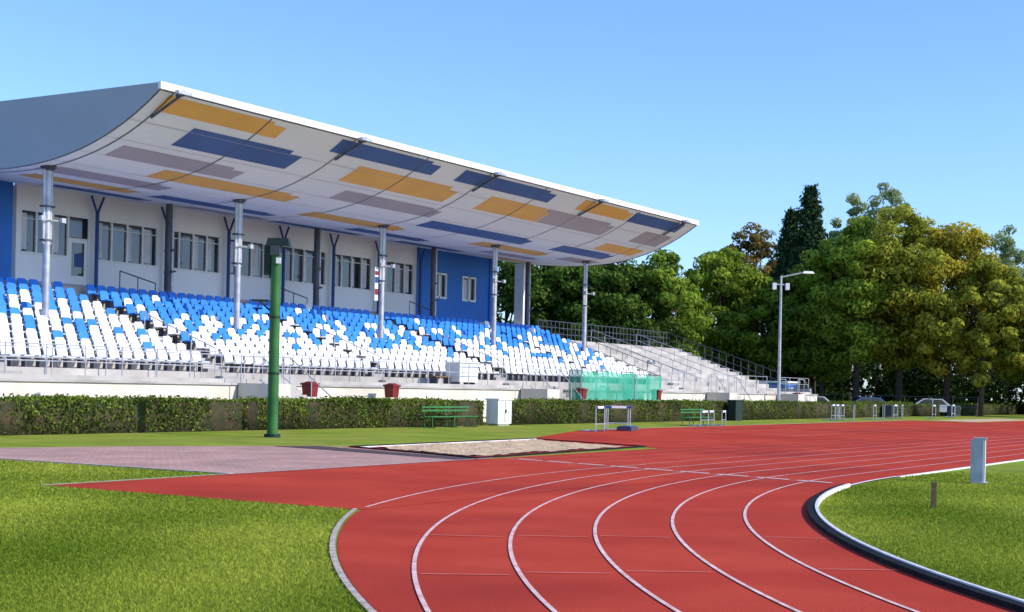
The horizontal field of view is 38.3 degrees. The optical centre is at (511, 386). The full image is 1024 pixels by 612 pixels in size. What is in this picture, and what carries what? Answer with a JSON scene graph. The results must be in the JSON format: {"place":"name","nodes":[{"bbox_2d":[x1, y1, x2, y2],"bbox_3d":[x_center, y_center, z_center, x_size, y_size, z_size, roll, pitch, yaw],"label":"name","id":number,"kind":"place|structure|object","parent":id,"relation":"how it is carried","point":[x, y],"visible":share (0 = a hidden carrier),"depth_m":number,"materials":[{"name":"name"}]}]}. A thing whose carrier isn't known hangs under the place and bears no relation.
{"place":"outdoors","nodes":[
{"label":"outdoors","id":0,"kind":"place"},
{"bbox_2d":[0,459,368,611],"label":"grass","id":1,"kind":"structure","parent":0,"point":[168,545],"depth_m":14.57,"materials":[{"name":"green plant"}]},
{"bbox_2d":[0,446,485,473],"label":"brick path","id":2,"kind":"structure","parent":0,"point":[241,459],"depth_m":32.30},
{"bbox_2d":[0,401,1023,611],"bbox_3d":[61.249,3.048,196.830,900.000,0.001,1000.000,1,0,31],"label":"ground","id":3,"kind":"structure","parent":0,"point":[345,437],"depth_m":40.70,"materials":[{"name":"green plant"}]},
{"bbox_2d":[0,392,243,435],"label":"hedge","id":4,"kind":"object","parent":3,"relation":"on","point":[26,414],"visible":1,"depth_m":45.04,"materials":[{"name":"green plant"}]},
{"bbox_2d":[0,458,483,611],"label":"edging kerb","id":5,"kind":"structure","parent":3,"relation":"on","point":[350,587],"depth_m":18.96,"materials":[{"name":"concrete"}]},
{"bbox_2d":[252,238,291,437],"bbox_3d":[-7.316,-1.471,44.684,1.124,6.020,0.488,1,0,6],"label":"green camera post","id":6,"kind":"object","parent":3,"relation":"on","point":[272,255],"visible":1,"depth_m":44.53,"materials":[{"name":"metal"}]},
{"bbox_2d":[229,395,484,429],"bbox_3d":[-5.483,0.977,56.881,1.461,1.303,15.223,1,0,31],"label":"hedge","id":7,"kind":"object","parent":3,"relation":"on","point":[337,412],"visible":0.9,"depth_m":55.35,"materials":[{"name":"green plant"}]},
{"bbox_2d":[0,81,817,421],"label":"grandstand","id":8,"kind":"object","parent":3,"relation":"on","point":[140,225],"visible":0.94,"depth_m":68.29,"materials":[{"name":"concrete"}]},
{"bbox_2d":[300,381,319,396],"bbox_3d":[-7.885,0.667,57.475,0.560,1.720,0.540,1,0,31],"label":"litter bin","id":9,"kind":"object","parent":8,"relation":"on","point":[306,387],"visible":0.74,"depth_m":57.31,"materials":[{"name":"red plastic"}]},
{"bbox_2d":[383,383,400,397],"bbox_3d":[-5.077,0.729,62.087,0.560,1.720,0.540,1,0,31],"label":"litter bin","id":10,"kind":"object","parent":8,"relation":"on","point":[391,390],"visible":0.83,"depth_m":61.92,"materials":[{"name":"red plastic"}]},
{"bbox_2d":[429,361,479,383],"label":"storage cabinet","id":11,"kind":"object","parent":8,"relation":"on","point":[456,378],"visible":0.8,"depth_m":70.02,"materials":[{"name":"white metal"}]},
{"bbox_2d":[422,405,477,427],"bbox_3d":[-2.460,1.211,59.317,0.650,0.875,3.400,1,0,31],"label":"park bench","id":12,"kind":"object","parent":3,"relation":"on","point":[445,410],"visible":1,"depth_m":59.30,"materials":[{"name":"green paint"}]},
{"bbox_2d":[282,438,645,458],"bbox_3d":[-0.647,1.663,40.917,7.000,0.047,13.263,1,0,31],"label":"long jump pit","id":13,"kind":"object","parent":3,"relation":"on","point":[476,449],"visible":1,"depth_m":39.39,"materials":[{"name":"sand"}]},
{"bbox_2d":[485,398,512,425],"bbox_3d":[-0.563,1.108,63.725,0.700,1.160,1.200,1,0,31],"label":"utility cabinet","id":14,"kind":"object","parent":3,"relation":"on","point":[498,411],"visible":1,"depth_m":63.35,"materials":[{"name":"white metal"}]},
{"bbox_2d":[496,260,575,333],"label":"maple tree","id":15,"kind":"object","parent":3,"relation":"on","point":[507,274],"visible":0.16,"depth_m":128.35,"materials":[{"name":"green plant"}]},
{"bbox_2d":[504,264,628,344],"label":"maple tree","id":16,"kind":"object","parent":3,"relation":"on","point":[571,278],"visible":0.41,"depth_m":126.92,"materials":[{"name":"green plant"}]},
{"bbox_2d":[574,388,587,398],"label":"litter bin","id":17,"kind":"object","parent":3,"relation":"on","point":[584,392],"visible":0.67,"depth_m":76.09,"materials":[{"name":"red plastic"}]},
{"bbox_2d":[485,397,727,424],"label":"hedge","id":18,"kind":"object","parent":3,"relation":"on","point":[526,411],"visible":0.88,"depth_m":72.72,"materials":[{"name":"green plant"}]},
{"bbox_2d":[568,369,661,401],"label":"green net shelter","id":19,"kind":"object","parent":3,"relation":"on","point":[604,385],"visible":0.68,"depth_m":78.96,"materials":[{"name":"fabric"}]},
{"bbox_2d":[549,259,682,346],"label":"linden tree","id":20,"kind":"object","parent":3,"relation":"on","point":[621,298],"visible":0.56,"depth_m":126.42,"materials":[{"name":"green plant"}]},
{"bbox_2d":[657,390,662,399],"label":"litter bin","id":21,"kind":"object","parent":3,"relation":"on","point":[659,393],"visible":0.47,"depth_m":83.69,"materials":[{"name":"red plastic"}]},
{"bbox_2d":[616,249,715,359],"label":"linden tree","id":22,"kind":"object","parent":3,"relation":"on","point":[682,299],"visible":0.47,"depth_m":128.22,"materials":[{"name":"green plant"}]},
{"bbox_2d":[647,276,721,359],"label":"linden tree","id":23,"kind":"object","parent":3,"relation":"on","point":[712,333],"visible":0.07,"depth_m":135.22,"materials":[{"name":"green plant"}]},
{"bbox_2d":[680,408,712,425],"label":"park bench","id":24,"kind":"object","parent":3,"relation":"on","point":[692,412],"visible":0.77,"depth_m":71.33,"materials":[{"name":"green paint"}]},
{"bbox_2d":[688,411,709,425],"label":"hurdle","id":25,"kind":"object","parent":3,"relation":"on","point":[700,419],"visible":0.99,"depth_m":69.91,"materials":[{"name":"metal"}]},
{"bbox_2d":[711,410,726,425],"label":"hurdle","id":26,"kind":"object","parent":3,"relation":"on","point":[725,411],"visible":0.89,"depth_m":72.07,"materials":[{"name":"metal"}]},
{"bbox_2d":[684,246,770,367],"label":"maple tree","id":27,"kind":"object","parent":3,"relation":"on","point":[724,274],"visible":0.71,"depth_m":137.63,"materials":[{"name":"green plant"}]},
{"bbox_2d":[727,400,743,420],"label":"equipment box","id":28,"kind":"object","parent":3,"relation":"on","point":[735,408],"visible":1,"depth_m":84.75,"materials":[{"name":"green paint"}]},
{"bbox_2d":[715,222,778,332],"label":"oak tree","id":29,"kind":"object","parent":3,"relation":"on","point":[759,243],"visible":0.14,"depth_m":163.79,"materials":[{"name":"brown plant"}]},
{"bbox_2d":[716,276,816,383],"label":"linden tree","id":30,"kind":"object","parent":3,"relation":"on","point":[765,354],"visible":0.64,"depth_m":137.44,"materials":[{"name":"green plant"}]},
{"bbox_2d":[752,207,799,379],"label":"spruce tree","id":31,"kind":"object","parent":3,"relation":"on","point":[783,247],"visible":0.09,"depth_m":152.87,"materials":[{"name":"green plant"}]},
{"bbox_2d":[772,271,814,400],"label":"street lamp","id":32,"kind":"object","parent":3,"relation":"on","point":[774,286],"visible":0.75,"depth_m":100.02,"materials":[{"name":"metal"}]},
{"bbox_2d":[761,263,840,393],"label":"linden tree","id":33,"kind":"object","parent":3,"relation":"on","point":[800,268],"visible":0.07,"depth_m":138.16,"materials":[{"name":"green plant"}]},
{"bbox_2d":[771,183,846,400],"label":"spruce tree","id":34,"kind":"object","parent":3,"relation":"on","point":[812,234],"visible":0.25,"depth_m":149.30,"materials":[{"name":"green plant"}]},
{"bbox_2d":[766,267,867,396],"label":"oak tree","id":35,"kind":"object","parent":3,"relation":"on","point":[819,354],"visible":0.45,"depth_m":134.16,"materials":[{"name":"green plant"}]},
{"bbox_2d":[723,399,912,419],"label":"hedge","id":36,"kind":"object","parent":3,"relation":"on","point":[766,409],"visible":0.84,"depth_m":97.14,"materials":[{"name":"green plant"}]},
{"bbox_2d":[817,396,828,401],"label":"parked car","id":37,"kind":"object","parent":3,"relation":"on","point":[820,398],"depth_m":121.55,"materials":[{"name":"silver paint"}]},
{"bbox_2d":[821,404,835,419],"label":"hurdle","id":38,"kind":"object","parent":3,"relation":"on","point":[831,412],"visible":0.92,"depth_m":93.40,"materials":[{"name":"metal"}]},
{"bbox_2d":[825,405,839,419],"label":"hurdle","id":39,"kind":"object","parent":3,"relation":"on","point":[835,413],"visible":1,"depth_m":92.74,"materials":[{"name":"metal"}]},
{"bbox_2d":[844,405,854,419],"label":"hurdle","id":40,"kind":"object","parent":3,"relation":"on","point":[853,414],"visible":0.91,"depth_m":94.98,"materials":[{"name":"metal"}]},
{"bbox_2d":[792,215,908,397],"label":"chestnut tree","id":41,"kind":"object","parent":3,"relation":"on","point":[829,300],"visible":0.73,"depth_m":129.06,"materials":[{"name":"green plant"}]},
{"bbox_2d":[829,192,877,399],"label":"birch tree","id":42,"kind":"object","parent":3,"relation":"on","point":[853,212],"visible":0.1,"depth_m":154.00,"materials":[{"name":"green plant"}]},
{"bbox_2d":[849,397,883,401],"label":"parked car","id":43,"kind":"object","parent":3,"relation":"on","point":[869,399],"visible":0.04,"depth_m":122.61,"materials":[{"name":"blue paint"}]},
{"bbox_2d":[720,352,1023,414],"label":"shrubbery","id":44,"kind":"object","parent":3,"relation":"on","point":[913,378],"visible":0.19,"depth_m":142.89,"materials":[{"name":"green plant"}]},
{"bbox_2d":[867,405,876,419],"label":"hurdle","id":45,"kind":"object","parent":3,"relation":"on","point":[873,412],"visible":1,"depth_m":98.38,"materials":[{"name":"metal"}]},
{"bbox_2d":[769,385,977,417],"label":"perimeter fence","id":46,"kind":"object","parent":3,"relation":"on","point":[884,395],"visible":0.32,"depth_m":122.12,"materials":[{"name":"metal"}]},
{"bbox_2d":[725,335,1023,403],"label":"distant trees","id":47,"kind":"object","parent":3,"relation":"on","point":[864,372],"visible":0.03,"depth_m":184.06,"materials":[{"name":"green plant"}]},
{"bbox_2d":[856,182,910,397],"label":"birch tree","id":48,"kind":"object","parent":3,"relation":"on","point":[890,195],"visible":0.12,"depth_m":154.50,"materials":[{"name":"green plant"}]},
{"bbox_2d":[885,405,897,418],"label":"hurdle","id":49,"kind":"object","parent":3,"relation":"on","point":[893,413],"visible":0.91,"depth_m":103.94,"materials":[{"name":"metal"}]},
{"bbox_2d":[823,203,970,401],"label":"chestnut tree","id":50,"kind":"object","parent":3,"relation":"on","point":[900,359],"visible":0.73,"depth_m":127.11,"materials":[{"name":"green plant"}]},
{"bbox_2d":[807,459,1023,611],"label":"track kerb","id":51,"kind":"structure","parent":3,"relation":"on","point":[821,522],"depth_m":14.67,"materials":[{"name":"white paint"}]},
{"bbox_2d":[882,405,960,415],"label":"loudspeaker case","id":52,"kind":"object","parent":3,"relation":"on","point":[889,410],"visible":0.77,"depth_m":110.30,"materials":[{"name":"metal"}]},
{"bbox_2d":[923,405,935,417],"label":"hurdle","id":53,"kind":"object","parent":3,"relation":"on","point":[932,412],"visible":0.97,"depth_m":110.89,"materials":[{"name":"metal"}]},
{"bbox_2d":[910,398,950,415],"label":"parked car","id":54,"kind":"object","parent":3,"relation":"on","point":[943,404],"visible":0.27,"depth_m":122.91,"materials":[{"name":"silver paint"}]},
{"bbox_2d":[931,482,936,507],"bbox_3d":[6.378,1.646,22.321,0.080,0.390,0.110,1,0,8],"label":"wooden stake","id":55,"kind":"object","parent":3,"relation":"on","point":[933,493],"visible":0.93,"depth_m":22.27,"materials":[{"name":"brown wood"}]},
{"bbox_2d":[888,220,1009,402],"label":"chestnut tree","id":56,"kind":"object","parent":3,"relation":"on","point":[971,242],"visible":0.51,"depth_m":126.73,"materials":[{"name":"green plant"}]},
{"bbox_2d":[911,403,1021,416],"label":"hedge","id":57,"kind":"object","parent":3,"relation":"on","point":[921,410],"visible":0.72,"depth_m":131.28,"materials":[{"name":"green plant"}]},
{"bbox_2d":[925,256,1023,416],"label":"chestnut tree","id":58,"kind":"object","parent":3,"relation":"on","point":[986,341],"visible":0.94,"depth_m":124.13,"materials":[{"name":"green plant"}]},
{"bbox_2d":[970,437,987,483],"bbox_3d":[9.133,1.451,28.839,0.322,0.900,0.360,1,0,20],"label":"marker post","id":59,"kind":"object","parent":3,"relation":"on","point":[978,460],"visible":0.86,"depth_m":28.71,"materials":[{"name":"white paint"}]},
{"bbox_2d":[936,419,1023,421],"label":"sand area","id":60,"kind":"object","parent":3,"relation":"on","point":[978,420],"visible":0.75,"depth_m":105.44,"materials":[{"name":"beige sand"}]},
{"bbox_2d":[985,274,1023,384],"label":"maple tree","id":61,"kind":"object","parent":3,"relation":"on","point":[1009,377],"visible":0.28,"depth_m":126.53,"materials":[{"name":"green plant"}]},
{"bbox_2d":[986,224,1023,402],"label":"birch tree","id":62,"kind":"object","parent":3,"relation":"on","point":[1008,251],"visible":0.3,"depth_m":164.40,"materials":[{"name":"green plant"}]},
{"bbox_2d":[0,0,1023,400],"label":"sky","id":63,"kind":"structure","parent":0,"point":[717,114],"materials":[{"name":"blue"}]},
{"bbox_2d":[49,420,1023,611],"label":"running track","id":64,"kind":"structure","parent":0,"point":[377,544],"depth_m":19.27,"materials":[{"name":"rubber"}]},
{"bbox_2d":[580,406,605,431],"bbox_3d":[3.174,1.266,57.958,0.684,0.992,1.000,1,0,26],"label":"hurdle","id":65,"kind":"object","parent":64,"relation":"on","point":[596,407],"visible":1,"depth_m":57.61,"materials":[{"name":"metal"}]},
{"bbox_2d":[605,406,628,429],"bbox_3d":[4.265,1.290,60.443,1.000,0.992,0.684,1,0,-1],"label":"hurdle","id":66,"kind":"object","parent":64,"relation":"on","point":[610,422],"visible":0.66,"depth_m":60.12,"materials":[{"name":"metal"}]},
{"bbox_2d":[606,406,631,429],"bbox_3d":[4.314,1.291,59.945,1.000,0.992,0.684,1,0,-1],"label":"hurdle","id":67,"kind":"object","parent":64,"relation":"on","point":[608,407],"visible":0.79,"depth_m":59.61,"materials":[{"name":"metal"}]},
{"bbox_2d":[617,426,637,430],"bbox_3d":[4.672,1.693,59.652,0.600,0.180,1.100,1,0,20],"label":"starting block crate","id":68,"kind":"object","parent":64,"relation":"on","point":[627,428],"visible":1,"depth_m":59.18,"materials":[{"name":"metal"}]},
{"bbox_2d":[366,420,1023,611],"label":"track markings","id":69,"kind":"object","parent":64,"relation":"on","point":[427,608],"visible":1,"depth_m":16.91,"materials":[{"name":"paint"}]},
{"bbox_2d":[759,381,800,388],"bbox_3d":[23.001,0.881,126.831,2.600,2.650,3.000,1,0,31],"label":"car","id":70,"kind":"object","parent":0,"point":[774,383],"visible":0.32,"depth_m":125.75,"materials":[{"name":"white paint"}]},
{"bbox_2d":[819,470,1023,598],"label":"grass","id":71,"kind":"structure","parent":0,"point":[1007,582],"depth_m":19.69,"materials":[{"name":"green plant"}]}
]}

